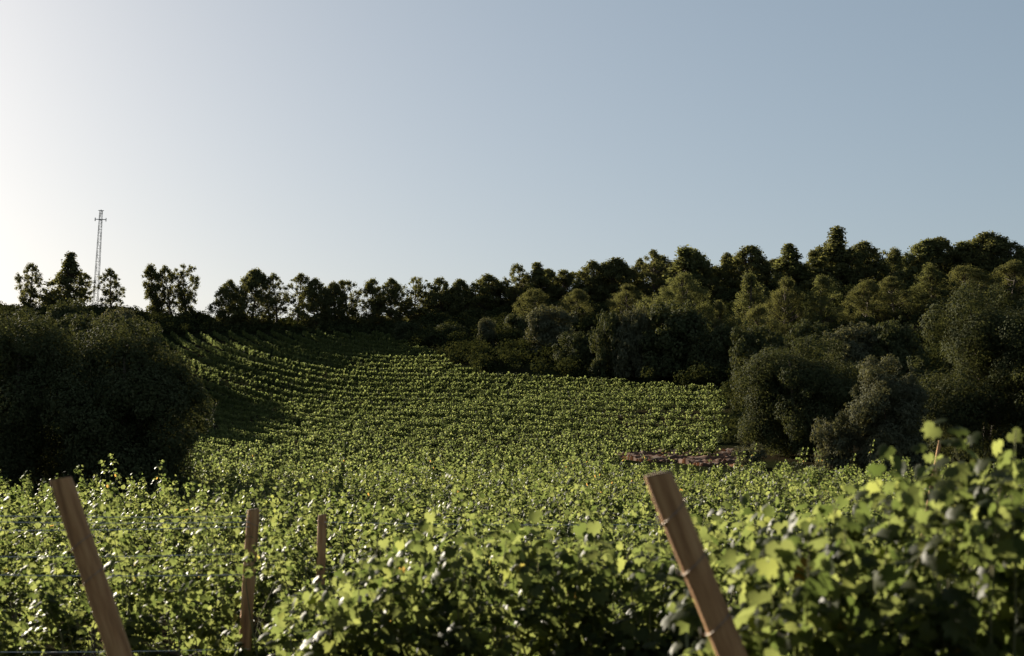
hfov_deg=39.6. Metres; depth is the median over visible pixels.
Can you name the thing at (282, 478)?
grapevine
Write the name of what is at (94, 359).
oak tree
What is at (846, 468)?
grapevine
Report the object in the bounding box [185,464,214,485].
grapevine
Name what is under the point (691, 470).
grapevine
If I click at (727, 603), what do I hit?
grapevine
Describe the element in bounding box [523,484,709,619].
grapevine
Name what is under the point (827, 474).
grapevine
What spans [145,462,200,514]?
grapevine
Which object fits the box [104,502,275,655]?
grapevine
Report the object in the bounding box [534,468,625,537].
grapevine
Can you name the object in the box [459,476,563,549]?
grapevine
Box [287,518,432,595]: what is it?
grapevine
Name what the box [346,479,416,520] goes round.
grapevine
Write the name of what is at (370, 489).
grapevine
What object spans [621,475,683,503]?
grapevine
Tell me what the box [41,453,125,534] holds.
grapevine
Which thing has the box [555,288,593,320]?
pine tree
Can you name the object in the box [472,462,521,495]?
grapevine
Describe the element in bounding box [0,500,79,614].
grapevine
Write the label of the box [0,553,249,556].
trellis wire
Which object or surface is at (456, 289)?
pine tree
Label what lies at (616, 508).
grapevine
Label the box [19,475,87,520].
grapevine
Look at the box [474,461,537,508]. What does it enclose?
grapevine
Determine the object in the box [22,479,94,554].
grapevine
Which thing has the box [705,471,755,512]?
grapevine
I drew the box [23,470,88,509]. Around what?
grapevine
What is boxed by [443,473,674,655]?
grapevine
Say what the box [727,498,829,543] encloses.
grapevine
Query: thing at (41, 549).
grapevine
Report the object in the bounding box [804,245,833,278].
pine tree
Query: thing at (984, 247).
pine tree
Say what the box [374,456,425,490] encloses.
grapevine
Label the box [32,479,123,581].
grapevine
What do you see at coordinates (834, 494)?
grapevine
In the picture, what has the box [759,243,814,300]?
pine tree
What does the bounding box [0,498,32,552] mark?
grapevine
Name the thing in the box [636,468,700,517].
grapevine
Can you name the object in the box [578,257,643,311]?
pine tree
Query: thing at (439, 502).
grapevine
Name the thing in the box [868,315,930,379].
oak tree
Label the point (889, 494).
grapevine
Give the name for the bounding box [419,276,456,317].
pine tree
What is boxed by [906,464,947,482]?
grapevine
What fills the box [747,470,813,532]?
grapevine
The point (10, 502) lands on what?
grapevine
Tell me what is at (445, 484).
grapevine
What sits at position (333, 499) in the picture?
grapevine
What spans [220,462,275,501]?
grapevine
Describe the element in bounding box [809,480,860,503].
grapevine
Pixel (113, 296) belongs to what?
pine tree
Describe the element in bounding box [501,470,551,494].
grapevine
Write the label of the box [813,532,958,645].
grapevine
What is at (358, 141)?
sky
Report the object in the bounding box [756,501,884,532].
grapevine
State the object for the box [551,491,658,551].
grapevine
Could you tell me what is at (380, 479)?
grapevine
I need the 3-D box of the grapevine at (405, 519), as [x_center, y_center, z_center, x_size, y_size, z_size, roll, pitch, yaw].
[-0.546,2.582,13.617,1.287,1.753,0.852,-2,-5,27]
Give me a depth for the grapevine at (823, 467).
45.69 m
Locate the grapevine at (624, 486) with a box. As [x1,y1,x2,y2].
[581,453,636,512]
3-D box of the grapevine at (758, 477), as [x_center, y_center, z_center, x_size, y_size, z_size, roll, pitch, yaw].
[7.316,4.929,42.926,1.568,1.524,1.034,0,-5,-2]
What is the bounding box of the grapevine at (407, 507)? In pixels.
[398,496,537,598]
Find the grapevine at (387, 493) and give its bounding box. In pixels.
[371,476,427,518]
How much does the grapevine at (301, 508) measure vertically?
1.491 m
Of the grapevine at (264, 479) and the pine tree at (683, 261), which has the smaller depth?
the grapevine at (264, 479)
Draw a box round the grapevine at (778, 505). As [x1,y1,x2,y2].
[755,474,858,533]
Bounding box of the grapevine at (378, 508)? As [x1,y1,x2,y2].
[374,467,478,562]
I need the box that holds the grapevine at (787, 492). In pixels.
[728,470,811,526]
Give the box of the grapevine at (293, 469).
[290,465,337,503]
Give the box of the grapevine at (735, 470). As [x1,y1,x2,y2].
[694,466,738,497]
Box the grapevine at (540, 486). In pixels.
[510,472,575,548]
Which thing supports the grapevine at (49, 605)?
on the ground
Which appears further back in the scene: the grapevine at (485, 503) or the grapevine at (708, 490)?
the grapevine at (708, 490)
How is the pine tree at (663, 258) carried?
on the ground
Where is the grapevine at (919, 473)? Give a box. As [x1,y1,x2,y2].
[770,464,1023,655]
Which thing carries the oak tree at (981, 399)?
on the ground
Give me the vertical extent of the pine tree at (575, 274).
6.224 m
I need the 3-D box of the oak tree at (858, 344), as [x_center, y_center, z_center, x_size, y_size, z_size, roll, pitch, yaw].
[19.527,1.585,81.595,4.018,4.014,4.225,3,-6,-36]
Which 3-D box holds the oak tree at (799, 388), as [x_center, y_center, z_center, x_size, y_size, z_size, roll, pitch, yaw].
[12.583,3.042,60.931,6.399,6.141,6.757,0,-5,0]
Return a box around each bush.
[731,443,767,468]
[810,410,858,472]
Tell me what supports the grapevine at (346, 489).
on the ground
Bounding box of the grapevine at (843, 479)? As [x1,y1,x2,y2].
[805,466,877,513]
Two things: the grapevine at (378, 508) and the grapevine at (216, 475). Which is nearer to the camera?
the grapevine at (378, 508)
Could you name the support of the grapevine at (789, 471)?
on the ground
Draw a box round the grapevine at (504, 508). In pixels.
[427,479,514,547]
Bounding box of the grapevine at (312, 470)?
[262,465,323,505]
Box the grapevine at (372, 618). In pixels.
[257,509,565,655]
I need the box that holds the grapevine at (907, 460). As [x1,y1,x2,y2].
[860,457,910,491]
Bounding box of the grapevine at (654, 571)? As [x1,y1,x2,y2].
[604,481,903,655]
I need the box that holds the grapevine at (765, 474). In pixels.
[741,469,799,503]
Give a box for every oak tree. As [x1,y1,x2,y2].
[0,306,89,503]
[34,315,218,512]
[41,297,97,331]
[50,310,99,341]
[69,315,115,352]
[72,327,116,356]
[80,333,145,386]
[94,305,136,326]
[111,313,164,358]
[429,323,472,345]
[477,317,496,345]
[494,312,529,340]
[523,304,577,355]
[552,328,595,370]
[588,309,625,377]
[610,304,656,378]
[638,299,712,378]
[686,323,743,374]
[728,321,786,384]
[729,327,865,460]
[784,318,830,367]
[821,321,880,377]
[842,354,929,474]
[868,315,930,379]
[906,278,1023,460]
[991,307,1023,459]
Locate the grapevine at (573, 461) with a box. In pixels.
[535,449,586,485]
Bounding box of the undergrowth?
[0,269,1023,443]
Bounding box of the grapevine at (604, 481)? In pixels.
[581,451,625,489]
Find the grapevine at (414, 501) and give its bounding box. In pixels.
[399,468,480,536]
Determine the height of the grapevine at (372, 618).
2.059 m
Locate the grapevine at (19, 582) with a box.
[0,510,124,655]
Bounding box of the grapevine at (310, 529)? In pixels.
[257,478,412,611]
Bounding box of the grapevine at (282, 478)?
[260,475,305,525]
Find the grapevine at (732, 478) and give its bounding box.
[696,451,746,506]
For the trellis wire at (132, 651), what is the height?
0.056 m
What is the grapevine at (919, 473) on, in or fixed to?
on the ground
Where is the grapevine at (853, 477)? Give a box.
[846,475,890,534]
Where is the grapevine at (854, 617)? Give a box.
[661,418,1023,655]
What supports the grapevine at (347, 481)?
on the ground
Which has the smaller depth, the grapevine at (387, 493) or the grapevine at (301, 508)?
the grapevine at (301, 508)
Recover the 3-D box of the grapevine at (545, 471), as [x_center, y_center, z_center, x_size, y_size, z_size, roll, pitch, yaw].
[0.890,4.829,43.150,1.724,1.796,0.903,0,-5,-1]
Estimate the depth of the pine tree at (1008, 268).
100.56 m
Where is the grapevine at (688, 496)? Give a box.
[674,468,736,523]
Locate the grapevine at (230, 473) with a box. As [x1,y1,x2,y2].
[213,444,255,491]
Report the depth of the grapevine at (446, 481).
42.95 m
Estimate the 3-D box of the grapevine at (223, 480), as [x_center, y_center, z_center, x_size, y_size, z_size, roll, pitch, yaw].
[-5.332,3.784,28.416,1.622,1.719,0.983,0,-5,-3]
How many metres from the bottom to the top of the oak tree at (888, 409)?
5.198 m
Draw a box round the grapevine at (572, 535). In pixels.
[503,479,650,615]
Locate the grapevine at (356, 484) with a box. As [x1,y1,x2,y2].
[308,473,370,529]
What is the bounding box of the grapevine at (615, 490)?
[562,466,632,521]
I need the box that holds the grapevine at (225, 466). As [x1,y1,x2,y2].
[217,449,263,490]
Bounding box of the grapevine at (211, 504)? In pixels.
[193,474,281,558]
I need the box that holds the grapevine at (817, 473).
[800,447,844,498]
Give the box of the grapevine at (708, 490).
[680,474,734,508]
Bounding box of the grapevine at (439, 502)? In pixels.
[389,475,452,520]
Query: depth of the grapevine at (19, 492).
25.75 m
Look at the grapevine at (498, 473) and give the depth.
45.49 m
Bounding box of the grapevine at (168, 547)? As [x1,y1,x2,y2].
[65,499,198,604]
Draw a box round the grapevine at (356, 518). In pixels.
[279,470,378,570]
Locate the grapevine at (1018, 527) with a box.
[960,498,1023,607]
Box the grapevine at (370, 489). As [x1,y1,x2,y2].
[346,474,393,501]
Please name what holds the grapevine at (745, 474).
on the ground
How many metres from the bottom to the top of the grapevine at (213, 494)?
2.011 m
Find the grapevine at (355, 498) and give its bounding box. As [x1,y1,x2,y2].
[340,479,420,540]
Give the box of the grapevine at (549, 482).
[480,475,555,540]
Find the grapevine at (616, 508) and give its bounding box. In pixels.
[610,471,685,540]
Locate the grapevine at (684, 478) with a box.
[654,468,712,500]
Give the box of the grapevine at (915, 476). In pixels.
[909,464,946,488]
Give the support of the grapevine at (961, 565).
on the ground
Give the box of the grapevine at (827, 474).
[789,447,840,504]
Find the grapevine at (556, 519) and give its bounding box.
[467,495,577,597]
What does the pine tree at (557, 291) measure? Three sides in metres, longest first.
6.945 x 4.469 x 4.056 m
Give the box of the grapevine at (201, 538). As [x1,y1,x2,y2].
[149,521,289,628]
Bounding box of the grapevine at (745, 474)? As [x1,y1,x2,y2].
[702,451,755,497]
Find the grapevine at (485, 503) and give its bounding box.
[463,486,532,529]
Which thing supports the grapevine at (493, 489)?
on the ground
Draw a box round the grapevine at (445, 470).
[442,469,501,498]
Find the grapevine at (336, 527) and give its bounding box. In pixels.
[291,494,359,557]
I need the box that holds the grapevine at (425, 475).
[386,446,437,498]
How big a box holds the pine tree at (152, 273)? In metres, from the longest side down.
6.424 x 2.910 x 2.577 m
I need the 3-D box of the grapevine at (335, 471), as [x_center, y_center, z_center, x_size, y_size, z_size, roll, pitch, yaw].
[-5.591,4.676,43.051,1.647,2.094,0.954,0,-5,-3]
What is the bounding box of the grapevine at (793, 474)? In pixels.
[776,448,824,491]
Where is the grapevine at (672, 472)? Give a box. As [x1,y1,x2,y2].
[645,464,695,485]
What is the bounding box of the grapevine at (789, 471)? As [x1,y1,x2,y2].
[784,450,827,478]
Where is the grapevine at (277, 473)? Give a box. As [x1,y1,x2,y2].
[262,455,307,488]
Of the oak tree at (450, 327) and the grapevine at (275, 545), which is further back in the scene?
the oak tree at (450, 327)
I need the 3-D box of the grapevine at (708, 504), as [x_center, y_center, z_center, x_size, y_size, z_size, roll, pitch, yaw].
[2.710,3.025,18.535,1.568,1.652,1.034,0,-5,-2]
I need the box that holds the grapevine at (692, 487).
[645,470,704,502]
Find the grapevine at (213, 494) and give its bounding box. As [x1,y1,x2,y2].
[143,460,219,548]
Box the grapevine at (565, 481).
[523,465,584,507]
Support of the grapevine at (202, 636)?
on the ground
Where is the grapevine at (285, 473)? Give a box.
[261,458,295,491]
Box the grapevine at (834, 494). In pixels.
[814,479,879,531]
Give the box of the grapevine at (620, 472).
[604,444,647,491]
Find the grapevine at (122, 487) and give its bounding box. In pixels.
[74,465,156,549]
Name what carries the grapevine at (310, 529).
on the ground
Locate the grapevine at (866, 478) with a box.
[835,465,894,502]
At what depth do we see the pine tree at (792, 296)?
100.94 m
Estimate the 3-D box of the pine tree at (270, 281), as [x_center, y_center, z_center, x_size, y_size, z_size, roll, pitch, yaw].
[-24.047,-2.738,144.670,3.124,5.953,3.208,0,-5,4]
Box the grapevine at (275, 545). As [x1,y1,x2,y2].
[258,528,487,653]
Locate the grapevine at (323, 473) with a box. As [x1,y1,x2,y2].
[289,461,339,503]
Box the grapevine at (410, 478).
[393,457,436,491]
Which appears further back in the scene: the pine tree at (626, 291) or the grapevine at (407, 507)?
the pine tree at (626, 291)
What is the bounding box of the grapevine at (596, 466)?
[563,453,611,482]
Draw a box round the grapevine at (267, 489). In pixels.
[250,458,308,520]
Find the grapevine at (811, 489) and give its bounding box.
[766,474,850,532]
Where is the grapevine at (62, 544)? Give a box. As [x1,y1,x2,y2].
[13,503,173,654]
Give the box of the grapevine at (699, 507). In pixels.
[679,468,757,552]
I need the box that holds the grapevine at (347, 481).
[307,466,359,508]
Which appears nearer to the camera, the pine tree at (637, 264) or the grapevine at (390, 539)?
the grapevine at (390, 539)
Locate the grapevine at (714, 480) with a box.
[682,465,753,518]
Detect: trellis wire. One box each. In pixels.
[0,526,249,530]
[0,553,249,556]
[6,574,242,575]
[8,516,249,517]
[8,522,249,523]
[22,649,238,652]
[325,522,658,524]
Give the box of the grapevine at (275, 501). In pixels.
[200,474,311,561]
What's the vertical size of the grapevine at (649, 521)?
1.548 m
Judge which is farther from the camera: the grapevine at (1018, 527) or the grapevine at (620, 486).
the grapevine at (620, 486)
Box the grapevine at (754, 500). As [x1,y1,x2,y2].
[689,479,764,536]
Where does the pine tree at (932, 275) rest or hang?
on the ground
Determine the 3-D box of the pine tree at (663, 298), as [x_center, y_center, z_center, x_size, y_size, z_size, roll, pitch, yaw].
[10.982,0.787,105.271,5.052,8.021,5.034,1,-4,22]
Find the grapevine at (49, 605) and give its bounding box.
[0,552,136,655]
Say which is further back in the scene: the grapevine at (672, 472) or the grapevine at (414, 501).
the grapevine at (672, 472)
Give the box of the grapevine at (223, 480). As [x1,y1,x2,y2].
[213,474,270,532]
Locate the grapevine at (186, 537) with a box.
[174,488,279,584]
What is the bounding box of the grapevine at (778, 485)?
[739,462,792,503]
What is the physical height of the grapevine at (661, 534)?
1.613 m
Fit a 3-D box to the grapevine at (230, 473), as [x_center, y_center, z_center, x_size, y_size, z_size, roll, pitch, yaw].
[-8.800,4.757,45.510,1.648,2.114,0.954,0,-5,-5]
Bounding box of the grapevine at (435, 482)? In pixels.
[415,470,481,508]
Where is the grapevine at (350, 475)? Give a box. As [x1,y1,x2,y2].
[334,460,386,493]
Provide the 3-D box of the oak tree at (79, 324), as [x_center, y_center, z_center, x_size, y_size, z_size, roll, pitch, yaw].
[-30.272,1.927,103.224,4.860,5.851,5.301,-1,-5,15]
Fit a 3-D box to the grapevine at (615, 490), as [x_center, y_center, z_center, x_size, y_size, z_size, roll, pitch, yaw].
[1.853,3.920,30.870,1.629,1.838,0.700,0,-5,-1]
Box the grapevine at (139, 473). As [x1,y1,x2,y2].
[101,467,150,525]
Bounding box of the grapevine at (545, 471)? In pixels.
[513,458,562,496]
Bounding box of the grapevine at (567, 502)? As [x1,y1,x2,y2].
[507,462,602,562]
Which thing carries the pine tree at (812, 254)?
on the ground
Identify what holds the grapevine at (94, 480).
on the ground
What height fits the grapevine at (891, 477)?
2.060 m
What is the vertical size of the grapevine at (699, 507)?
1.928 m
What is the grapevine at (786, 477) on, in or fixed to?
on the ground
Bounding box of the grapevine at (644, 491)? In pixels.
[627,465,685,519]
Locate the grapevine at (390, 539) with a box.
[372,505,515,655]
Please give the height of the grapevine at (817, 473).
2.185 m
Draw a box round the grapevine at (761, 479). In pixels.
[747,457,813,506]
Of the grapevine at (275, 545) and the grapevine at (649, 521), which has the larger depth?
the grapevine at (649, 521)
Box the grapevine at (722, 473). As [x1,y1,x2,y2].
[705,452,746,489]
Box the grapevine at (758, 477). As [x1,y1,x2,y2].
[729,466,777,492]
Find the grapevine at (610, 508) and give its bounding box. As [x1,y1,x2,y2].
[598,494,687,553]
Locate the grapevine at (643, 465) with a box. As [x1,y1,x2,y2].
[621,459,666,490]
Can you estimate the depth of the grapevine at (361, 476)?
35.70 m
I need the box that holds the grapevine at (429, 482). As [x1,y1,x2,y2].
[405,474,458,499]
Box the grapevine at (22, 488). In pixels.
[0,469,34,508]
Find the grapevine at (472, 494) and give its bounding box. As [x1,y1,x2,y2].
[421,468,486,519]
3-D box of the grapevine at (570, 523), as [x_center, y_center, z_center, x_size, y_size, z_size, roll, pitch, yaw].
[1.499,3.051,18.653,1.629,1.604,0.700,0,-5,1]
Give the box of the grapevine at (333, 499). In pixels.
[281,491,387,579]
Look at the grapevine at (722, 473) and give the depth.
45.41 m
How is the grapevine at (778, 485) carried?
on the ground
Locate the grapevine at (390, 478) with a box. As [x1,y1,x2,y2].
[351,453,404,502]
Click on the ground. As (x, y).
(770, 460)
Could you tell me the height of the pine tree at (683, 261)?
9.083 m
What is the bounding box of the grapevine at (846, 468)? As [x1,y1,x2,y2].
[819,466,868,496]
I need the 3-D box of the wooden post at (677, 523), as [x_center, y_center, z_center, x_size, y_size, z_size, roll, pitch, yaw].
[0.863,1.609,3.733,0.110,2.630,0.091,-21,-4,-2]
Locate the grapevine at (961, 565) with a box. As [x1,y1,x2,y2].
[930,532,964,581]
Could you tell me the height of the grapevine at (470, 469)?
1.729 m
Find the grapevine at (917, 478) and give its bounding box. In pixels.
[886,467,945,496]
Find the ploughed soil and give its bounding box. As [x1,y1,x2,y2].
[583,448,750,468]
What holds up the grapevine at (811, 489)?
on the ground
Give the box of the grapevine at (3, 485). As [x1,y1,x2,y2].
[0,476,32,518]
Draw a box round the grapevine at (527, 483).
[477,460,539,512]
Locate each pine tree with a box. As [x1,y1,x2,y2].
[14,262,46,307]
[37,251,89,307]
[73,272,95,305]
[92,268,125,307]
[142,263,166,313]
[152,265,181,314]
[167,264,200,312]
[205,279,248,328]
[226,267,278,328]
[260,272,290,325]
[282,272,314,324]
[294,277,337,328]
[318,280,348,326]
[332,279,364,324]
[357,277,388,328]
[374,277,407,326]
[393,276,431,322]
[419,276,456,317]
[440,278,476,317]
[456,273,512,316]
[488,280,513,309]
[501,263,529,306]
[506,279,541,304]
[511,288,554,317]
[517,262,562,307]
[540,268,561,291]
[545,269,576,305]
[553,271,588,288]
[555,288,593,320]
[565,259,616,312]
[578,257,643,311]
[604,283,649,315]
[629,257,649,299]
[634,286,681,325]
[635,249,670,301]
[642,254,674,298]
[651,244,710,305]
[651,264,673,290]
[665,271,717,327]
[667,248,721,300]
[706,300,725,336]
[709,252,741,294]
[710,244,781,302]
[719,270,773,338]
[726,304,783,368]
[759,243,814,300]
[762,258,790,288]
[765,276,807,343]
[800,274,850,331]
[802,225,866,296]
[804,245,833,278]
[806,248,828,281]
[838,279,893,327]
[841,240,894,285]
[868,275,922,324]
[879,250,905,266]
[884,246,904,276]
[887,262,952,314]
[890,238,948,285]
[908,236,965,281]
[939,241,979,272]
[940,263,998,306]
[949,230,1022,284]
[982,240,1023,282]
[982,259,1023,308]
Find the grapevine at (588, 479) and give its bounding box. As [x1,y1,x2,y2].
[558,466,599,496]
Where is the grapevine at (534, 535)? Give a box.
[524,519,653,577]
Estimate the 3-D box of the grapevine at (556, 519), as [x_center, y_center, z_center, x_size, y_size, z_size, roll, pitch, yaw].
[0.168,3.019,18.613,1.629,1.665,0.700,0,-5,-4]
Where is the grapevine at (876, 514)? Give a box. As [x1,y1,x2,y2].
[826,505,972,588]
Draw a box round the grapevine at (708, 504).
[656,495,772,597]
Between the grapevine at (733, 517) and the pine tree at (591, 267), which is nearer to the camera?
the grapevine at (733, 517)
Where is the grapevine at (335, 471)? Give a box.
[300,448,348,490]
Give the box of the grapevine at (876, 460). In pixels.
[862,440,909,482]
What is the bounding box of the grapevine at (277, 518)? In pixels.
[176,482,322,624]
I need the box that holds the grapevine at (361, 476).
[321,455,378,507]
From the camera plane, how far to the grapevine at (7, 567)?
13.62 m
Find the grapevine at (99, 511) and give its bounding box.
[15,460,117,582]
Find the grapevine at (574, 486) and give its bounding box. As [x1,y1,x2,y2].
[530,467,594,508]
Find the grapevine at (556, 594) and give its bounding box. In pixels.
[394,493,729,655]
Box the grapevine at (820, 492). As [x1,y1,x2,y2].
[810,477,894,528]
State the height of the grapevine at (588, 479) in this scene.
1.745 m
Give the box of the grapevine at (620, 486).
[608,480,645,499]
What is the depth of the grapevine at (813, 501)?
28.25 m
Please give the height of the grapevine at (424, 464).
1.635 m
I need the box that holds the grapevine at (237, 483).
[211,478,267,506]
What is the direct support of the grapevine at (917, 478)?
on the ground
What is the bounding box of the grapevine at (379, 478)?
[370,463,427,510]
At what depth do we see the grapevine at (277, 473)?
42.90 m
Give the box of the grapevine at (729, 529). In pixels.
[705,518,795,636]
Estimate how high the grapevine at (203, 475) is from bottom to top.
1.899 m
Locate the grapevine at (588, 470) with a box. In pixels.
[565,462,617,487]
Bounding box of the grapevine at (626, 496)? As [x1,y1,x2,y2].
[601,465,656,524]
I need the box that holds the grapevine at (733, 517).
[648,503,751,538]
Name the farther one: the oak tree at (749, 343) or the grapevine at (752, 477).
the oak tree at (749, 343)
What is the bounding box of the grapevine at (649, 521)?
[641,511,737,608]
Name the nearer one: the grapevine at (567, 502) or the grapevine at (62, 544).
the grapevine at (62, 544)
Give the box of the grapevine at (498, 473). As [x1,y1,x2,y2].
[494,460,539,490]
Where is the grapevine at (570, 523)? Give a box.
[568,499,661,581]
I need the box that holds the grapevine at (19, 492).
[0,487,55,559]
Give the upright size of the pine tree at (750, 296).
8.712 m
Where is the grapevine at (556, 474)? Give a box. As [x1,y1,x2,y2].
[523,454,568,489]
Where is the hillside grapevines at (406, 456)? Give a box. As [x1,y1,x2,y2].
[5,322,730,489]
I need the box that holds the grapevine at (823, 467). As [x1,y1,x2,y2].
[821,463,865,482]
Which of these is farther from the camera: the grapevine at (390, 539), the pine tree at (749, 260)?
the pine tree at (749, 260)
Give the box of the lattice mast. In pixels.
[92,210,105,304]
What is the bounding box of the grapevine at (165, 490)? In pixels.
[118,474,206,562]
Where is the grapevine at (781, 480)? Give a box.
[776,477,838,508]
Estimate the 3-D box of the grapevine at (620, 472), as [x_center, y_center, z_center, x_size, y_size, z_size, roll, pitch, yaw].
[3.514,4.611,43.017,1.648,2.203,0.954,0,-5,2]
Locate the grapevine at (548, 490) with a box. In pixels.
[532,457,605,523]
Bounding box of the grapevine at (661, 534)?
[615,522,737,606]
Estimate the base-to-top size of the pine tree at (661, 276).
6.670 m
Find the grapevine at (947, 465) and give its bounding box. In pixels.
[941,457,1000,496]
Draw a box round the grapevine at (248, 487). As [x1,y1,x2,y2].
[209,468,264,518]
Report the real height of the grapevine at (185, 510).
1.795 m
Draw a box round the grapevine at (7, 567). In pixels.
[0,512,52,623]
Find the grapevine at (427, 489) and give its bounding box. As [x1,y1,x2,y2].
[407,466,480,518]
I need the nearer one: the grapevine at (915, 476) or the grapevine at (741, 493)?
the grapevine at (741, 493)
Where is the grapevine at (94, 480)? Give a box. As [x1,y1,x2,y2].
[84,474,146,519]
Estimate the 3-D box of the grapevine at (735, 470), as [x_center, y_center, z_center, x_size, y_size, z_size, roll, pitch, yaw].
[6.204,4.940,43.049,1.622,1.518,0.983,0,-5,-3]
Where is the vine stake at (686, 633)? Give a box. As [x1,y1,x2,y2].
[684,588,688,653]
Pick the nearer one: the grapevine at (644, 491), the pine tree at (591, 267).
the grapevine at (644, 491)
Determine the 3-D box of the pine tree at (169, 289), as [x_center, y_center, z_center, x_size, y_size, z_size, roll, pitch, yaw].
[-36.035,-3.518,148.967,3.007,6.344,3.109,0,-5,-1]
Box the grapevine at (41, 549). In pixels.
[4,505,42,551]
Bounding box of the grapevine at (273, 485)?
[252,469,325,526]
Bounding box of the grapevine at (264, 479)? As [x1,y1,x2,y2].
[249,466,297,496]
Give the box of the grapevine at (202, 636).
[89,493,322,655]
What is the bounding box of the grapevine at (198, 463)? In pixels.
[178,461,220,495]
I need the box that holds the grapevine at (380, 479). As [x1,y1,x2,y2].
[353,462,394,495]
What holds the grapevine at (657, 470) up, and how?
on the ground
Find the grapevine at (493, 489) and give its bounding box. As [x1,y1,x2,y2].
[440,461,507,520]
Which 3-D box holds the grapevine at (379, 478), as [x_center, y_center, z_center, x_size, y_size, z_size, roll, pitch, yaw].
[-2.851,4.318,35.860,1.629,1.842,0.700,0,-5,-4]
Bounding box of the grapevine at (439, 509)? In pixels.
[356,462,468,571]
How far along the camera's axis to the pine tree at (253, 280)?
143.42 m
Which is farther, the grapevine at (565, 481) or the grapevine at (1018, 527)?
the grapevine at (565, 481)
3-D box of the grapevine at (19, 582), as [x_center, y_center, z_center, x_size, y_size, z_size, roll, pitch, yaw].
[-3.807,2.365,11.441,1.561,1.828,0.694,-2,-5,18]
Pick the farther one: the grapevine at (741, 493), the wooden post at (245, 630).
the grapevine at (741, 493)
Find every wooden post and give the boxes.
[50,476,132,655]
[238,508,261,650]
[316,514,328,605]
[644,471,747,655]
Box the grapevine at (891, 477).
[847,453,894,499]
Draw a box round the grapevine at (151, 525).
[71,491,183,605]
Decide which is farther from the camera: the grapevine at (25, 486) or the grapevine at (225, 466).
the grapevine at (225, 466)
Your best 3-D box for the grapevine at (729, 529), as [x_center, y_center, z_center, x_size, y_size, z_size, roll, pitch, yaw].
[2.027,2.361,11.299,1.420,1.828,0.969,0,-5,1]
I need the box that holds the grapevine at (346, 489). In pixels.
[327,468,395,524]
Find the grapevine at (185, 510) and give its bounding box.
[108,481,217,563]
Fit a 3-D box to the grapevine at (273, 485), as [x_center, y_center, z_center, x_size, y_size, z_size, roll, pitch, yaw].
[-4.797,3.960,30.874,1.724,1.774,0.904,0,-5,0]
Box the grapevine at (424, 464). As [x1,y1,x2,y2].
[412,458,463,491]
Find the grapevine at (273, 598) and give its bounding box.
[220,522,386,655]
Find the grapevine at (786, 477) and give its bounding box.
[752,462,800,494]
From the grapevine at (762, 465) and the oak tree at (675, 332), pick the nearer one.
the grapevine at (762, 465)
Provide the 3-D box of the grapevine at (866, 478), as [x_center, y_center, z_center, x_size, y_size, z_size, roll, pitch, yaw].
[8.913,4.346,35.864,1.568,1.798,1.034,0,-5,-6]
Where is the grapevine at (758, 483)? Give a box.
[742,457,812,519]
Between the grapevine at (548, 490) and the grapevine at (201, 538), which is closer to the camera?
the grapevine at (201, 538)
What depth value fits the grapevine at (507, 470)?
40.41 m
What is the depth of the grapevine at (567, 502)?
23.47 m
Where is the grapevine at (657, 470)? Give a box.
[617,446,663,496]
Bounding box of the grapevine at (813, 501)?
[796,478,852,516]
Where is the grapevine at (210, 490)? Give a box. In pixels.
[206,471,256,508]
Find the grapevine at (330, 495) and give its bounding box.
[276,469,351,545]
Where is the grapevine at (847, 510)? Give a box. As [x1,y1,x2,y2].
[843,499,952,586]
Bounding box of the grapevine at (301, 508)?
[249,490,340,531]
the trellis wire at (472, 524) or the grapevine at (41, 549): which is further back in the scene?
the grapevine at (41, 549)
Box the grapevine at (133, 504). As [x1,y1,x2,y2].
[107,474,193,563]
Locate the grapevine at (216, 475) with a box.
[204,452,251,499]
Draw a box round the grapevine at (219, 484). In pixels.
[146,479,223,544]
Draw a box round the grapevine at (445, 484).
[432,469,471,496]
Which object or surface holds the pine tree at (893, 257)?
on the ground
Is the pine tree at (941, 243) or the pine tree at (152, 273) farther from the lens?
the pine tree at (152, 273)
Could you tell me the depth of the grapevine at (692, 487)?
38.08 m
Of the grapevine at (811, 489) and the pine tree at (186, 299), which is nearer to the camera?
the grapevine at (811, 489)
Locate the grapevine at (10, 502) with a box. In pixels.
[0,487,75,616]
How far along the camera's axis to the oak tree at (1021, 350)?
56.52 m
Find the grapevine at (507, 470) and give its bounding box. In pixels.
[480,465,530,500]
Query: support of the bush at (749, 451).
on the ground
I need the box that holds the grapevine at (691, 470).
[663,454,699,487]
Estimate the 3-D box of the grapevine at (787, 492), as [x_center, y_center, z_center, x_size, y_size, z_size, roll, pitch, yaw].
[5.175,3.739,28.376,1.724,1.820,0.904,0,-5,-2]
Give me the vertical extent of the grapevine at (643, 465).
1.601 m
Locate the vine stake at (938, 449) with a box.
[900,440,940,648]
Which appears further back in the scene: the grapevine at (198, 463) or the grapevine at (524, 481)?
the grapevine at (198, 463)
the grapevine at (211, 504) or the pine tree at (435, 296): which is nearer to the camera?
the grapevine at (211, 504)
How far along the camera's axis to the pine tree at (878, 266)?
117.49 m
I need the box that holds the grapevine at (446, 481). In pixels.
[428,466,482,492]
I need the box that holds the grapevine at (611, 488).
[595,459,648,520]
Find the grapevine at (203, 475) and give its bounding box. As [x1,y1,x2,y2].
[181,467,259,540]
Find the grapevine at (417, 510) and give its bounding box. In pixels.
[353,491,444,548]
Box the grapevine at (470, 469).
[456,455,508,488]
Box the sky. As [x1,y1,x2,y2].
[0,0,1023,318]
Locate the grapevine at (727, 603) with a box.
[717,544,788,634]
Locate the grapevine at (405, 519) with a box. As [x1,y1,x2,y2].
[388,505,524,605]
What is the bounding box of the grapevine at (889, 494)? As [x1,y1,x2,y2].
[868,480,926,517]
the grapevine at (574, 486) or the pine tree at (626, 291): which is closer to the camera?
the grapevine at (574, 486)
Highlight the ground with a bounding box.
[0,292,1023,655]
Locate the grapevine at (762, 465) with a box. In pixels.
[747,443,789,485]

